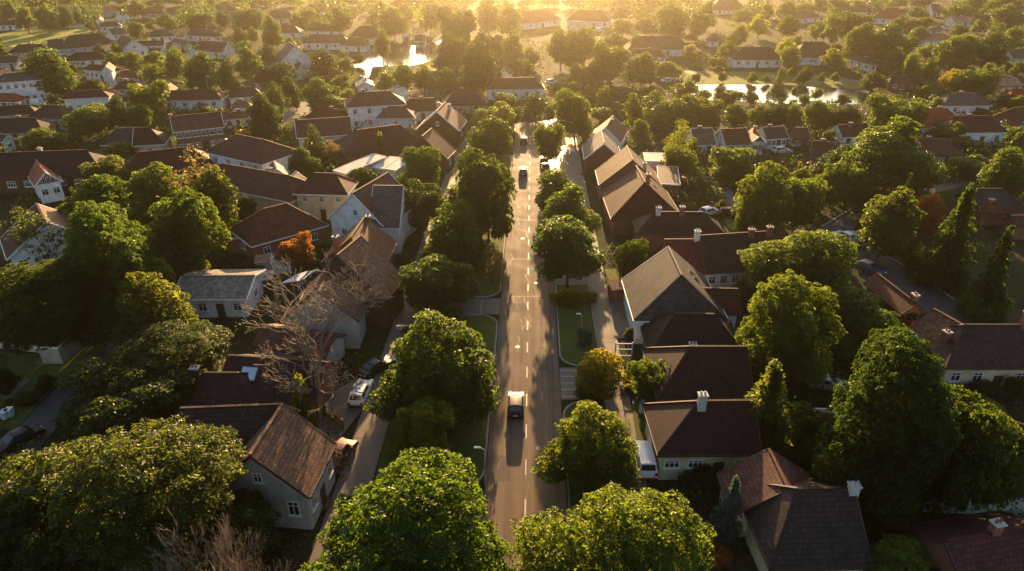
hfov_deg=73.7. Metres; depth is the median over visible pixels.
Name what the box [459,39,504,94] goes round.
broadleaf tree
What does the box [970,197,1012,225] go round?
house
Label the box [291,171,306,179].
gabled annex
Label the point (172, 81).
house
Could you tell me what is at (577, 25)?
house
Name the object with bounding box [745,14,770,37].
broadleaf tree
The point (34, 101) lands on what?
parked van
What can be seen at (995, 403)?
hedge
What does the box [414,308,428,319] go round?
shrub
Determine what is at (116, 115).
broadleaf tree
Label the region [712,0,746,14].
house
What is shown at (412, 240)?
shrub
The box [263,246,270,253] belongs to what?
window
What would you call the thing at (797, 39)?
broadleaf tree
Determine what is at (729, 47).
broadleaf tree
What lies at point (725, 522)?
conifer tree
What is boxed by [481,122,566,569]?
road
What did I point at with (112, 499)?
broadleaf tree
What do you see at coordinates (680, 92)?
broadleaf tree
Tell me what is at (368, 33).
house
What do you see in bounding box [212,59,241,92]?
broadleaf tree
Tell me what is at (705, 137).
house
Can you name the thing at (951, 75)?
broadleaf tree
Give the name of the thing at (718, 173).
broadleaf tree
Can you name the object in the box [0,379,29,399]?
path slab
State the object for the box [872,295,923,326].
broadleaf tree
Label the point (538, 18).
house
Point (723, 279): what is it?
window
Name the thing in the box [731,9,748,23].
broadleaf tree
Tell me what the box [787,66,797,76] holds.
broadleaf tree
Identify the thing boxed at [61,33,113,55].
house
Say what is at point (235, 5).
broadleaf tree
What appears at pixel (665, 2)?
broadleaf tree
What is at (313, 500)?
window
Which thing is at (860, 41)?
broadleaf tree
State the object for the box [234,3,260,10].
house
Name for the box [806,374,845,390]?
parked car
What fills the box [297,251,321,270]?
shrub
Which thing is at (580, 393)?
hedge
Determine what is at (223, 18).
broadleaf tree
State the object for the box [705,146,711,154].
door
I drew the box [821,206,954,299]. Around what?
kerb
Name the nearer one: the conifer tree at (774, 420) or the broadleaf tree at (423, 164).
the conifer tree at (774, 420)
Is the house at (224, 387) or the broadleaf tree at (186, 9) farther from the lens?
the broadleaf tree at (186, 9)
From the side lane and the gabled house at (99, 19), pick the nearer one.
the side lane
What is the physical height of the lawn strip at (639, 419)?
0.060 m
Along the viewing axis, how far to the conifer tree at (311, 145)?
145.56 m
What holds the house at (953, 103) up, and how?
on the ground at (374, 346)
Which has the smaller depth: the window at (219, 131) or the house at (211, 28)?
the window at (219, 131)
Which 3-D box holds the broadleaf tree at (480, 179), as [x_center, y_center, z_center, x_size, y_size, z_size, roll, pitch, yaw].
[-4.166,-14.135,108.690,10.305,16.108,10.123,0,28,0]
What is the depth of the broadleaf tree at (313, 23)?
322.37 m
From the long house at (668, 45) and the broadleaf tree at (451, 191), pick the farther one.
the long house at (668, 45)
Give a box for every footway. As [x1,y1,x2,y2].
[309,137,468,569]
[565,137,654,531]
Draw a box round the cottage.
[177,402,336,529]
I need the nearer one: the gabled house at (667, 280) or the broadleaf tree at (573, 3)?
the gabled house at (667, 280)
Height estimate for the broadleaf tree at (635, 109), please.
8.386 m
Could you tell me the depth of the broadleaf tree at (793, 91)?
204.68 m
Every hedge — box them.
[10,389,42,406]
[34,374,57,395]
[191,103,213,113]
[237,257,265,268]
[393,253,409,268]
[574,380,598,399]
[618,384,632,393]
[693,201,707,208]
[699,196,708,203]
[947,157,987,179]
[965,154,993,165]
[966,393,1010,417]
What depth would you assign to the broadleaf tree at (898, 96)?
184.78 m
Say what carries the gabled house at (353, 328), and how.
on the ground at (374, 346)
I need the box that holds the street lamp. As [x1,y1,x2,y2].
[474,446,485,484]
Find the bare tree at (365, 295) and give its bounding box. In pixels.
[240,247,392,421]
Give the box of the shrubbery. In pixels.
[0,0,1023,570]
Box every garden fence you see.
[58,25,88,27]
[322,403,343,429]
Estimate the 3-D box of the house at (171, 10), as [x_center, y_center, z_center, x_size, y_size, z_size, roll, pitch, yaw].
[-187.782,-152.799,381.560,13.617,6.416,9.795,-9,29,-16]
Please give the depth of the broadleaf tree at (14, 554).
46.38 m
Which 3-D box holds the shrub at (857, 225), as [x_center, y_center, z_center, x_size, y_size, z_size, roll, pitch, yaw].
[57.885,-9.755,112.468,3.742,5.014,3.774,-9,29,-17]
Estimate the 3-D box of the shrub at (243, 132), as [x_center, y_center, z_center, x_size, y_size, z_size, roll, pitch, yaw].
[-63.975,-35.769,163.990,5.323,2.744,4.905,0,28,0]
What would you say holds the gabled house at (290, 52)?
on the ground at (374, 346)
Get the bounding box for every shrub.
[0,366,22,395]
[2,397,13,408]
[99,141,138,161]
[123,507,296,570]
[175,258,210,281]
[217,255,232,267]
[236,130,252,135]
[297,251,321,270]
[312,240,332,257]
[321,156,349,172]
[336,492,353,509]
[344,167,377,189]
[400,326,414,337]
[406,235,417,245]
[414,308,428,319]
[548,289,586,308]
[577,327,593,346]
[582,290,598,302]
[612,238,648,275]
[623,327,633,337]
[677,463,719,495]
[702,541,733,569]
[714,199,727,208]
[812,144,854,175]
[851,212,866,231]
[954,287,1015,322]
[955,172,973,180]
[965,379,1014,411]
[986,494,1012,514]
[1002,376,1023,400]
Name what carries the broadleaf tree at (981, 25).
on the ground at (374, 346)
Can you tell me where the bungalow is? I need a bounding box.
[0,311,48,352]
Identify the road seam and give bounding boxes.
[497,203,559,509]
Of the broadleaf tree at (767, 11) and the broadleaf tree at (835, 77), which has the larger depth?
the broadleaf tree at (767, 11)
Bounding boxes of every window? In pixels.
[6,181,17,187]
[23,181,32,187]
[41,189,49,196]
[48,236,56,243]
[53,186,61,193]
[60,179,67,185]
[176,133,182,138]
[184,132,191,137]
[192,131,199,136]
[195,142,201,147]
[197,303,208,311]
[200,130,207,136]
[208,129,215,135]
[216,128,222,134]
[233,303,242,311]
[252,473,264,484]
[254,287,258,298]
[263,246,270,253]
[286,501,301,517]
[310,492,318,513]
[311,232,318,241]
[319,196,324,202]
[326,459,333,479]
[341,228,346,234]
[353,209,358,216]
[663,460,679,469]
[686,460,703,468]
[708,276,715,284]
[719,275,727,284]
[730,275,739,283]
[948,372,962,382]
[969,372,983,381]
[1016,372,1023,378]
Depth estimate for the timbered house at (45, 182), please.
127.61 m
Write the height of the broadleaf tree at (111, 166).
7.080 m
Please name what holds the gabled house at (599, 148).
on the ground at (374, 346)
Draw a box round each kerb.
[435,314,497,480]
[474,155,512,297]
[555,283,585,365]
[563,400,599,523]
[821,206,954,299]
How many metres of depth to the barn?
196.38 m
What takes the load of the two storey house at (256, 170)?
on the ground at (374, 346)
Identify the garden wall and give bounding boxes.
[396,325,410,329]
[895,495,1023,516]
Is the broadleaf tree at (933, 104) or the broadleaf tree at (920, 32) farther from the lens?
the broadleaf tree at (920, 32)
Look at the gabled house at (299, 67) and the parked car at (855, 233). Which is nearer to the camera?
the parked car at (855, 233)
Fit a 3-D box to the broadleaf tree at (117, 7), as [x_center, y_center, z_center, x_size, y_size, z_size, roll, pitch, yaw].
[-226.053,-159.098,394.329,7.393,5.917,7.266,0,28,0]
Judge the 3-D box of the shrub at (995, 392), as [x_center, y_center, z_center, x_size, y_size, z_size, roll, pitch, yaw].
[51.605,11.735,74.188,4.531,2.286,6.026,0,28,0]
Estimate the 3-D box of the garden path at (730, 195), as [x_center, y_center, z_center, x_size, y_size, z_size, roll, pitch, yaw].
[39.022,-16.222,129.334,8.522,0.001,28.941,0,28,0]
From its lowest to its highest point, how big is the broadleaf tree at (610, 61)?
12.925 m
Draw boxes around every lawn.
[0,28,91,46]
[0,340,104,428]
[547,76,569,84]
[724,219,734,229]
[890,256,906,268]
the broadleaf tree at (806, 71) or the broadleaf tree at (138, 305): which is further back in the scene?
the broadleaf tree at (806, 71)
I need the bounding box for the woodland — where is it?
[0,0,1023,25]
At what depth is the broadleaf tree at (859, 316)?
79.40 m
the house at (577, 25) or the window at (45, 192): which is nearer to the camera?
the window at (45, 192)
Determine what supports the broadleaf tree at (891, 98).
on the ground at (374, 346)
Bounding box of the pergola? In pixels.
[614,342,632,358]
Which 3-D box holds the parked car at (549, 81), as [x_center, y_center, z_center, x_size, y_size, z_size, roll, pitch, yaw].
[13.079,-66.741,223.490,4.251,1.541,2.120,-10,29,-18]
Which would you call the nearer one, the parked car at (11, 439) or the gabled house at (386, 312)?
the parked car at (11, 439)
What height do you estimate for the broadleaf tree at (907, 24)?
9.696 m
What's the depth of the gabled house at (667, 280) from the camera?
84.55 m
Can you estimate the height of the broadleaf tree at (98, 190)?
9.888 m
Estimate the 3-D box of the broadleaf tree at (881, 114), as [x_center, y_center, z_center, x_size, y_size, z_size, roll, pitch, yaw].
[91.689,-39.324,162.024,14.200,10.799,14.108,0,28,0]
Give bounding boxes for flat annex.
[372,156,410,181]
[643,152,665,173]
[657,166,680,200]
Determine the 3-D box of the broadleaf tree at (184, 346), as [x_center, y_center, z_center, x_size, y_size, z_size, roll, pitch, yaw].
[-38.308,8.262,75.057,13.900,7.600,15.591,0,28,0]
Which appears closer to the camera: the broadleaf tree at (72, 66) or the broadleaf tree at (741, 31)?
the broadleaf tree at (72, 66)
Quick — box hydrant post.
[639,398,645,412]
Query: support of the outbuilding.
on the ground at (374, 346)
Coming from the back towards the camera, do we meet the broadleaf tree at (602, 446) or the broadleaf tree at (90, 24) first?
the broadleaf tree at (90, 24)
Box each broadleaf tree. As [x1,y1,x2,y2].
[0,0,17,20]
[0,42,7,55]
[0,257,116,354]
[0,412,280,570]
[0,487,99,570]
[4,206,69,262]
[14,6,38,32]
[16,0,39,7]
[16,127,70,150]
[19,47,78,96]
[32,3,61,33]
[46,94,60,104]
[51,356,206,444]
[56,4,75,30]
[56,174,136,220]
[57,0,82,6]
[59,102,111,136]
[59,200,176,330]
[64,78,85,90]
[68,63,78,74]
[72,11,85,24]
[77,79,104,89]
[78,154,130,184]
[85,22,96,27]
[88,319,233,413]
[92,43,106,53]
[100,51,121,66]
[104,271,198,342]
[105,95,127,111]
[105,103,130,128]
[106,42,124,55]
[111,50,141,70]
[112,0,128,3]
[115,5,124,13]
[120,161,187,227]
[123,102,152,126]
[125,0,145,17]
[126,21,145,37]
[126,79,169,118]
[136,63,166,82]
[137,50,165,69]
[143,186,231,285]
[144,0,166,5]
[144,411,177,423]
[145,22,154,29]
[153,13,171,26]
[158,46,184,80]
[161,17,178,30]
[161,143,239,219]
[165,0,184,5]
[180,50,219,89]
[184,5,196,12]
[185,0,201,4]
[185,12,217,28]
[189,164,239,236]
[203,0,216,4]
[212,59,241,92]
[214,12,232,28]
[218,0,233,10]
[228,27,247,45]
[231,9,263,31]
[232,2,250,12]
[234,40,262,85]
[235,194,257,220]
[245,0,272,5]
[246,27,258,40]
[246,92,283,141]
[254,61,298,87]
[261,13,282,48]
[261,43,275,65]
[263,81,291,117]
[264,104,280,130]
[268,33,284,47]
[272,230,313,269]
[278,76,304,100]
[281,0,303,4]
[285,36,295,44]
[287,146,321,176]
[289,13,308,26]
[291,95,300,108]
[297,446,520,570]
[298,7,321,22]
[301,76,341,109]
[304,18,323,30]
[307,71,319,83]
[309,48,338,76]
[309,94,346,112]
[315,0,341,4]
[317,139,343,161]
[325,67,345,79]
[328,6,353,33]
[329,73,351,91]
[337,56,354,71]
[340,0,360,4]
[340,88,354,99]
[351,53,363,64]
[362,308,501,438]
[372,28,390,62]
[373,0,387,17]
[374,72,392,89]
[377,6,409,38]
[391,61,413,91]
[391,394,454,458]
[392,0,410,6]
[396,3,414,20]
[398,146,440,189]
[398,253,478,321]
[404,178,448,227]
[410,64,436,94]
[414,0,442,32]
[417,199,494,270]
[429,57,440,69]
[432,67,460,93]
[435,183,481,218]
[436,5,477,54]
[436,31,469,73]
[453,145,517,240]
[455,79,470,88]
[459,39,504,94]
[466,116,512,155]
[469,100,516,129]
[474,26,504,58]
[476,0,500,34]
[478,243,507,283]
[492,92,516,108]
[495,0,522,34]
[501,29,524,60]
[508,57,522,74]
[510,481,716,570]
[512,106,522,124]
[516,0,538,6]
[518,59,533,76]
[519,5,529,12]
[522,47,541,64]
[522,93,547,118]
[530,214,609,287]
[530,399,640,502]
[532,123,565,166]
[533,168,572,211]
[535,182,601,235]
[538,0,559,6]
[545,105,554,121]
[546,29,574,69]
[553,87,592,138]
[560,0,587,8]
[563,27,595,68]
[565,62,586,84]
[568,81,581,94]
[573,348,633,400]
[577,135,590,148]
[581,85,597,97]
[583,59,601,85]
[588,107,612,120]
[592,41,631,81]
[593,79,603,88]
[596,85,611,106]
[602,32,625,50]
[608,86,637,102]
[609,0,631,14]
[610,101,623,113]
[611,18,634,36]
[612,5,628,20]
[617,110,626,118]
[622,93,643,123]
[624,357,670,402]
[626,52,660,87]
[628,119,650,140]
[629,0,661,12]
[630,35,640,43]
[632,5,656,19]
[634,17,659,35]
[639,85,665,97]
[641,90,677,121]
[649,98,698,131]
[656,3,690,36]
[656,61,683,77]
[661,118,696,169]
[662,0,683,5]
[662,147,698,178]
[671,88,691,97]
[675,77,696,93]
[680,93,724,130]
[682,0,702,6]
[682,33,697,41]
[682,44,697,60]
[686,137,700,161]
[687,10,711,36]
[690,73,700,82]
[696,0,718,30]
[696,90,712,98]
[708,57,719,67]
[708,146,755,181]
[708,163,736,187]
[709,147,756,166]
[712,86,747,106]
[716,41,737,58]
[716,66,722,71]
[717,72,726,80]
[718,57,726,66]
[720,33,744,44]
[724,104,749,127]
[730,229,859,308]
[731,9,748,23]
[731,160,808,233]
[732,23,748,42]
[733,268,847,385]
[742,90,758,104]
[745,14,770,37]
[746,72,758,81]
[747,102,767,126]
[758,2,773,22]
[761,74,771,82]
[763,103,787,126]
[769,104,787,124]
[775,14,801,36]
[775,37,796,54]
[775,69,787,80]
[775,177,827,230]
[776,0,798,15]
[780,44,801,70]
[783,401,849,468]
[784,103,805,129]
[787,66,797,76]
[790,35,802,44]
[791,86,798,97]
[793,67,815,81]
[794,168,810,180]
[795,3,814,10]
[795,72,811,83]
[799,94,812,105]
[800,100,834,128]
[806,325,964,536]
[808,20,825,40]
[808,165,821,175]
[810,87,823,99]
[811,0,829,13]
[814,173,840,207]
[814,284,905,349]
[815,326,859,370]
[817,72,825,82]
[819,12,845,45]
[819,48,845,71]
[820,129,835,142]
[822,8,846,25]
[823,151,872,205]
[827,0,850,11]
[828,104,862,127]
[830,43,842,50]
[830,72,839,81]
[834,94,851,106]
[835,11,874,39]
[842,22,881,61]
[843,114,948,191]
[849,0,865,6]
[851,186,892,210]
[853,72,862,78]
[854,185,926,259]
[858,71,888,91]
[863,92,926,136]
[863,533,938,570]
[866,1,883,11]
[866,97,896,125]
[870,22,920,63]
[872,94,907,108]
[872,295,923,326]
[880,0,910,6]
[884,46,907,72]
[889,69,905,76]
[889,382,1020,515]
[890,15,935,34]
[893,171,943,185]
[902,52,923,79]
[906,6,930,18]
[907,26,931,42]
[907,337,942,371]
[908,0,934,6]
[909,98,929,119]
[909,193,948,237]
[916,43,934,60]
[918,84,931,95]
[919,57,942,81]
[926,96,943,107]
[927,121,968,138]
[931,34,982,71]
[937,68,960,93]
[939,6,954,17]
[948,24,969,34]
[948,135,986,154]
[951,4,981,16]
[951,62,1002,95]
[954,0,986,13]
[954,61,972,69]
[969,19,987,33]
[970,31,1010,68]
[971,108,991,115]
[971,408,1023,510]
[976,146,1023,198]
[982,0,1023,14]
[986,23,1005,41]
[989,3,1023,31]
[989,94,1009,108]
[999,61,1013,72]
[1001,25,1023,49]
[1003,126,1023,141]
[1006,95,1023,108]
[1008,61,1023,75]
[1010,131,1023,146]
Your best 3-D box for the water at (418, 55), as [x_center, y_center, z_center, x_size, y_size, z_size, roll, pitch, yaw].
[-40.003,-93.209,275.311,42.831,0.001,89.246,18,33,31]
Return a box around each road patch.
[494,455,511,480]
[506,303,525,311]
[512,220,522,228]
[529,254,538,270]
[538,347,547,369]
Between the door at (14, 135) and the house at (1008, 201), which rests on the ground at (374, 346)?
the house at (1008, 201)
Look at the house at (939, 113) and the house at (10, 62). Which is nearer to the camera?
the house at (939, 113)
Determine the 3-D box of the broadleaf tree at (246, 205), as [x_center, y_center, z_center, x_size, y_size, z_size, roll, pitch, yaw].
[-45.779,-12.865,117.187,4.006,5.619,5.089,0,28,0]
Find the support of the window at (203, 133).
in the brick house at (202, 130)
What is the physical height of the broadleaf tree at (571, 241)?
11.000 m
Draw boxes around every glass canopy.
[281,271,309,299]
[302,268,318,289]
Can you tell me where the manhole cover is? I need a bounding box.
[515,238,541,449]
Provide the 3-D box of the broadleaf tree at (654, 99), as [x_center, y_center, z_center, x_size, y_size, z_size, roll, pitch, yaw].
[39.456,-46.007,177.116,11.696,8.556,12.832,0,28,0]
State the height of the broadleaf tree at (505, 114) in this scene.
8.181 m
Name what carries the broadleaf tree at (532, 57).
on the ground at (374, 346)
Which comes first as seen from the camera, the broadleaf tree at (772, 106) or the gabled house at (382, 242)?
the gabled house at (382, 242)
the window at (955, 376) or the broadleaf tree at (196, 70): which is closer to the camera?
the window at (955, 376)
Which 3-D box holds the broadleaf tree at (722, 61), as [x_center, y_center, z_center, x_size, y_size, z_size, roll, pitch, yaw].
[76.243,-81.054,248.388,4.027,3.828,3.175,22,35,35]
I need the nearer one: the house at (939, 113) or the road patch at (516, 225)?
the road patch at (516, 225)
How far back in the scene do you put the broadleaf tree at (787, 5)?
371.71 m
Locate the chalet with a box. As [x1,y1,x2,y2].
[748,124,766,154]
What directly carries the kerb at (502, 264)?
on the ground at (374, 346)
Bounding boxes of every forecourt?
[316,377,372,440]
[548,146,570,183]
[610,300,629,337]
[632,398,640,404]
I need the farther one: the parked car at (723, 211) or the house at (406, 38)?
the house at (406, 38)
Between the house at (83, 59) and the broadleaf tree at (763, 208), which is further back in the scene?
the house at (83, 59)
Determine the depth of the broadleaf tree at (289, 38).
289.32 m
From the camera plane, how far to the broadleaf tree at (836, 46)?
278.56 m
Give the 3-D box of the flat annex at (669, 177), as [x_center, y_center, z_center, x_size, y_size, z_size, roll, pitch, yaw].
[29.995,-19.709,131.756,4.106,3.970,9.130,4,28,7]
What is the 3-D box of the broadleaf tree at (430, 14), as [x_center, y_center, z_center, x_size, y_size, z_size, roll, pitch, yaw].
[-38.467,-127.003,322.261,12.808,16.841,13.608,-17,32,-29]
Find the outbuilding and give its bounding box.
[250,323,346,359]
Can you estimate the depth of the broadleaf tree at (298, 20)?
338.18 m
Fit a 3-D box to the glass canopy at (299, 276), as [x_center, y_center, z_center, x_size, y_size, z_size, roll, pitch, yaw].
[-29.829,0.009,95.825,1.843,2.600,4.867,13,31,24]
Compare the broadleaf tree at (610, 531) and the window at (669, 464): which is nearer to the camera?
the broadleaf tree at (610, 531)
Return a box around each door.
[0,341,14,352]
[12,134,18,142]
[203,141,208,150]
[215,304,227,319]
[320,209,328,221]
[320,482,333,509]
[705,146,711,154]
[713,462,724,471]
[992,376,1003,385]
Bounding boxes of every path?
[681,175,757,229]
[684,70,702,74]
[829,79,859,81]
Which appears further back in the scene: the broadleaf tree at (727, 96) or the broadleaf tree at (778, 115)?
the broadleaf tree at (727, 96)
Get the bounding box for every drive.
[404,491,483,521]
[423,299,500,313]
[554,273,586,283]
[559,368,601,398]
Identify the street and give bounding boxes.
[282,101,311,123]
[514,118,559,128]
[822,168,1023,323]
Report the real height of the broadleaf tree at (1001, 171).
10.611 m
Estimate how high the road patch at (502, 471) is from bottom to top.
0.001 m
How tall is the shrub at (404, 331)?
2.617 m
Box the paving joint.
[344,273,609,465]
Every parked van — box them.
[29,98,46,105]
[594,27,604,31]
[633,440,657,479]
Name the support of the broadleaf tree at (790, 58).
on the ground at (374, 346)
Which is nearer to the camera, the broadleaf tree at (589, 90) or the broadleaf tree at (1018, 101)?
the broadleaf tree at (1018, 101)
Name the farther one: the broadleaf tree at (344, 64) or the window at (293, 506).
the broadleaf tree at (344, 64)
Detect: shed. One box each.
[254,253,273,269]
[261,270,273,291]
[270,254,292,273]
[607,279,623,301]
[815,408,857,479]
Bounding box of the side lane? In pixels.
[0,330,114,468]
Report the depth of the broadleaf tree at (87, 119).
163.38 m
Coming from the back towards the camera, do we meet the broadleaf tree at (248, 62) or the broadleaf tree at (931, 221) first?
the broadleaf tree at (248, 62)
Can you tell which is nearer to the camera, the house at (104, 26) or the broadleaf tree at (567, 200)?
the broadleaf tree at (567, 200)
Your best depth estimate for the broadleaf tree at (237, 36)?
285.19 m
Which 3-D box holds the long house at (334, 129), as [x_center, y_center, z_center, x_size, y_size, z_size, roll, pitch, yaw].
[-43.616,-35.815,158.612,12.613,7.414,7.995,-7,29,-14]
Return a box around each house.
[0,19,23,30]
[0,54,23,69]
[0,66,11,75]
[0,93,28,105]
[0,101,38,117]
[0,114,57,142]
[0,134,15,151]
[0,146,119,194]
[0,203,75,274]
[8,42,45,57]
[28,159,64,203]
[29,104,73,129]
[47,38,64,54]
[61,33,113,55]
[61,89,113,109]
[66,51,106,67]
[82,62,122,87]
[89,6,120,16]
[96,15,103,25]
[98,20,121,31]
[100,127,172,152]
[105,27,127,40]
[106,87,123,102]
[113,34,148,56]
[113,77,143,96]
[116,14,128,23]
[116,68,145,83]
[121,146,217,182]
[137,40,166,50]
[141,7,166,18]
[147,29,175,41]
[147,46,166,59]
[156,74,178,89]
[160,364,258,425]
[162,6,188,18]
[162,82,177,95]
[163,87,226,110]
[168,111,224,150]
[171,38,192,50]
[174,269,266,319]
[177,33,188,40]
[186,28,222,41]
[188,44,199,57]
[190,25,217,31]
[195,40,235,58]
[204,134,304,211]
[215,4,228,14]
[222,108,251,128]
[222,354,340,423]
[228,84,262,104]
[228,203,328,257]
[231,97,251,110]
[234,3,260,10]
[253,70,277,89]
[264,9,292,22]
[268,41,312,74]
[278,23,304,37]
[280,268,367,348]
[292,60,308,80]
[292,172,358,221]
[294,116,352,149]
[300,233,404,327]
[302,34,347,49]
[302,105,347,118]
[303,4,333,16]
[309,22,344,33]
[321,213,397,263]
[326,172,418,253]
[333,124,418,161]
[333,153,386,177]
[339,36,370,51]
[344,88,417,129]
[349,24,377,44]
[355,77,374,91]
[399,128,456,174]
[401,34,410,42]
[404,95,442,120]
[414,34,426,46]
[415,101,466,147]
[442,87,487,113]
[486,77,544,100]
[501,66,513,76]
[511,9,561,29]
[566,8,612,27]
[568,21,585,30]
[582,130,619,174]
[587,115,627,149]
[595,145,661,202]
[600,165,678,234]
[621,246,729,343]
[624,34,687,56]
[626,47,667,62]
[631,204,724,251]
[640,312,737,346]
[641,340,754,401]
[642,391,761,479]
[656,228,704,276]
[684,124,716,154]
[697,224,774,289]
[703,287,741,327]
[705,35,723,46]
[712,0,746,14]
[715,128,751,149]
[716,448,873,570]
[726,45,781,67]
[758,123,788,148]
[786,127,811,148]
[789,9,821,23]
[796,40,831,65]
[809,137,829,169]
[829,121,869,146]
[844,6,875,14]
[848,55,878,71]
[863,273,926,327]
[871,6,906,24]
[885,75,916,90]
[898,511,1023,570]
[910,308,1023,390]
[911,134,966,164]
[914,105,955,137]
[917,31,949,46]
[926,4,940,16]
[927,25,943,32]
[929,90,992,114]
[931,112,1008,144]
[945,15,970,26]
[954,188,1023,218]
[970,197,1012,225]
[992,75,1023,94]
[992,106,1023,127]
[1000,88,1023,100]
[1000,214,1023,239]
[1002,47,1023,62]
[1011,420,1023,432]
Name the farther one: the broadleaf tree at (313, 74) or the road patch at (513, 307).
the broadleaf tree at (313, 74)
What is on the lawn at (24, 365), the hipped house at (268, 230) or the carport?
the carport
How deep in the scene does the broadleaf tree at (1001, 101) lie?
190.52 m
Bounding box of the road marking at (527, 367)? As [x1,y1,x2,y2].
[524,149,529,515]
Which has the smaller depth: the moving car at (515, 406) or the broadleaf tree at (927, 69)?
the moving car at (515, 406)
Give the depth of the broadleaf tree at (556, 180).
119.61 m
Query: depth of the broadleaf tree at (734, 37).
286.87 m
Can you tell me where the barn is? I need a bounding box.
[389,85,409,101]
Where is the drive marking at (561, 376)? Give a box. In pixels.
[480,299,575,396]
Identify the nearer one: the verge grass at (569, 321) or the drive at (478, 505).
the drive at (478, 505)
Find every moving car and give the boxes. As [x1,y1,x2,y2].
[506,391,525,417]
[519,166,527,175]
[520,136,527,143]
[854,259,886,275]
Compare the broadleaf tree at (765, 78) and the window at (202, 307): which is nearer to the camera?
the window at (202, 307)
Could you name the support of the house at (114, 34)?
on the ground at (374, 346)
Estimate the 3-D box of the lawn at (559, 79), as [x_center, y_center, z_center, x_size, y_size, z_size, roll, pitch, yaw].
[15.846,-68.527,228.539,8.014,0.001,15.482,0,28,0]
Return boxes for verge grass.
[374,315,496,482]
[454,155,511,295]
[556,284,595,364]
[565,402,605,510]
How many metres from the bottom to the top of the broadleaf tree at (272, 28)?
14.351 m
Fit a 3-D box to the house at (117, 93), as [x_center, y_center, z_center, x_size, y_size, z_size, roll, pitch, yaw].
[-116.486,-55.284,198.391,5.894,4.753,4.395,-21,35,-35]
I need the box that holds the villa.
[0,71,48,103]
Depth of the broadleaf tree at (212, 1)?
440.17 m
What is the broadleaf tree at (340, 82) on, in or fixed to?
on the ground at (374, 346)
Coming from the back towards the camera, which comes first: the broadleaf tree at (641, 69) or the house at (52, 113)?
the broadleaf tree at (641, 69)
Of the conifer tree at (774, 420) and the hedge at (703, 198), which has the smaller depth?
the conifer tree at (774, 420)
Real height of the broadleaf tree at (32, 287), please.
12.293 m
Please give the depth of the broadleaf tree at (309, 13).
350.16 m
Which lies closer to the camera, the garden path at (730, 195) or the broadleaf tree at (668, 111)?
the garden path at (730, 195)
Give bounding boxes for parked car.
[0,422,46,456]
[347,379,373,406]
[355,354,396,379]
[539,156,546,164]
[541,162,550,171]
[545,79,558,83]
[660,78,675,82]
[698,206,718,214]
[718,206,736,216]
[770,145,792,153]
[790,143,808,147]
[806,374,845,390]
[831,230,853,241]
[850,231,867,246]
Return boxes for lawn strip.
[605,269,622,289]
[631,405,646,439]
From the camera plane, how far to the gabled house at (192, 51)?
265.21 m
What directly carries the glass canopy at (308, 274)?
on the ground at (374, 346)
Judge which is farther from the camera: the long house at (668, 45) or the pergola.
the long house at (668, 45)
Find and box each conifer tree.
[290,372,318,423]
[303,123,330,163]
[375,131,388,155]
[704,474,745,548]
[733,196,746,231]
[743,358,802,468]
[765,75,788,102]
[902,172,913,221]
[903,241,925,272]
[905,183,977,296]
[961,225,1015,322]
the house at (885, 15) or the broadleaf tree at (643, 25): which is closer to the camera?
the broadleaf tree at (643, 25)
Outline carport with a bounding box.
[33,320,95,363]
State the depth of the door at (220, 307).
90.10 m
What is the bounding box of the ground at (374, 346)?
[0,0,1023,570]
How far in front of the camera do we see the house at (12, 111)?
176.49 m
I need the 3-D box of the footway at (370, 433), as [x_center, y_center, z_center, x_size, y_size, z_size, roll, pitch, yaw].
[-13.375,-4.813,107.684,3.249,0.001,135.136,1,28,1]
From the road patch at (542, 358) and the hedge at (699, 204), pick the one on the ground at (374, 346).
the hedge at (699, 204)
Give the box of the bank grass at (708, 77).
[676,71,865,89]
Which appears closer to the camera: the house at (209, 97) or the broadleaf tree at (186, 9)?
the house at (209, 97)
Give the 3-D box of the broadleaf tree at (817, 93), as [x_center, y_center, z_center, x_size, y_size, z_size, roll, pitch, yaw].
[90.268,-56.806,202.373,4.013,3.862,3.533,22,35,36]
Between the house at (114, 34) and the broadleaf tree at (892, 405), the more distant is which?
the house at (114, 34)
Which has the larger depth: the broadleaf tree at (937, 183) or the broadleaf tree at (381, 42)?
the broadleaf tree at (381, 42)
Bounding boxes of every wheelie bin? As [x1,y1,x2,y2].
[0,409,8,419]
[3,406,16,417]
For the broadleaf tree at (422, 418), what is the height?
6.719 m
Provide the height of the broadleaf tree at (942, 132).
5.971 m
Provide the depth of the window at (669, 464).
63.16 m
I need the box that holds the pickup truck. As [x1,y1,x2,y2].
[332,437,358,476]
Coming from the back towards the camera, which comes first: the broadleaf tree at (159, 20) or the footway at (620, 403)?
the broadleaf tree at (159, 20)
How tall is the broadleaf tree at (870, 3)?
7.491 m
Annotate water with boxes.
[352,41,440,77]
[673,84,882,103]
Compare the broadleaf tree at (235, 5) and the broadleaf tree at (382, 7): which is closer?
the broadleaf tree at (382, 7)
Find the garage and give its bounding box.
[227,221,241,252]
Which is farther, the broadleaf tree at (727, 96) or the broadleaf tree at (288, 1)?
the broadleaf tree at (288, 1)
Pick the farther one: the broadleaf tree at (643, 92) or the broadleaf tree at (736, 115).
the broadleaf tree at (643, 92)
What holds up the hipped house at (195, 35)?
on the ground at (374, 346)

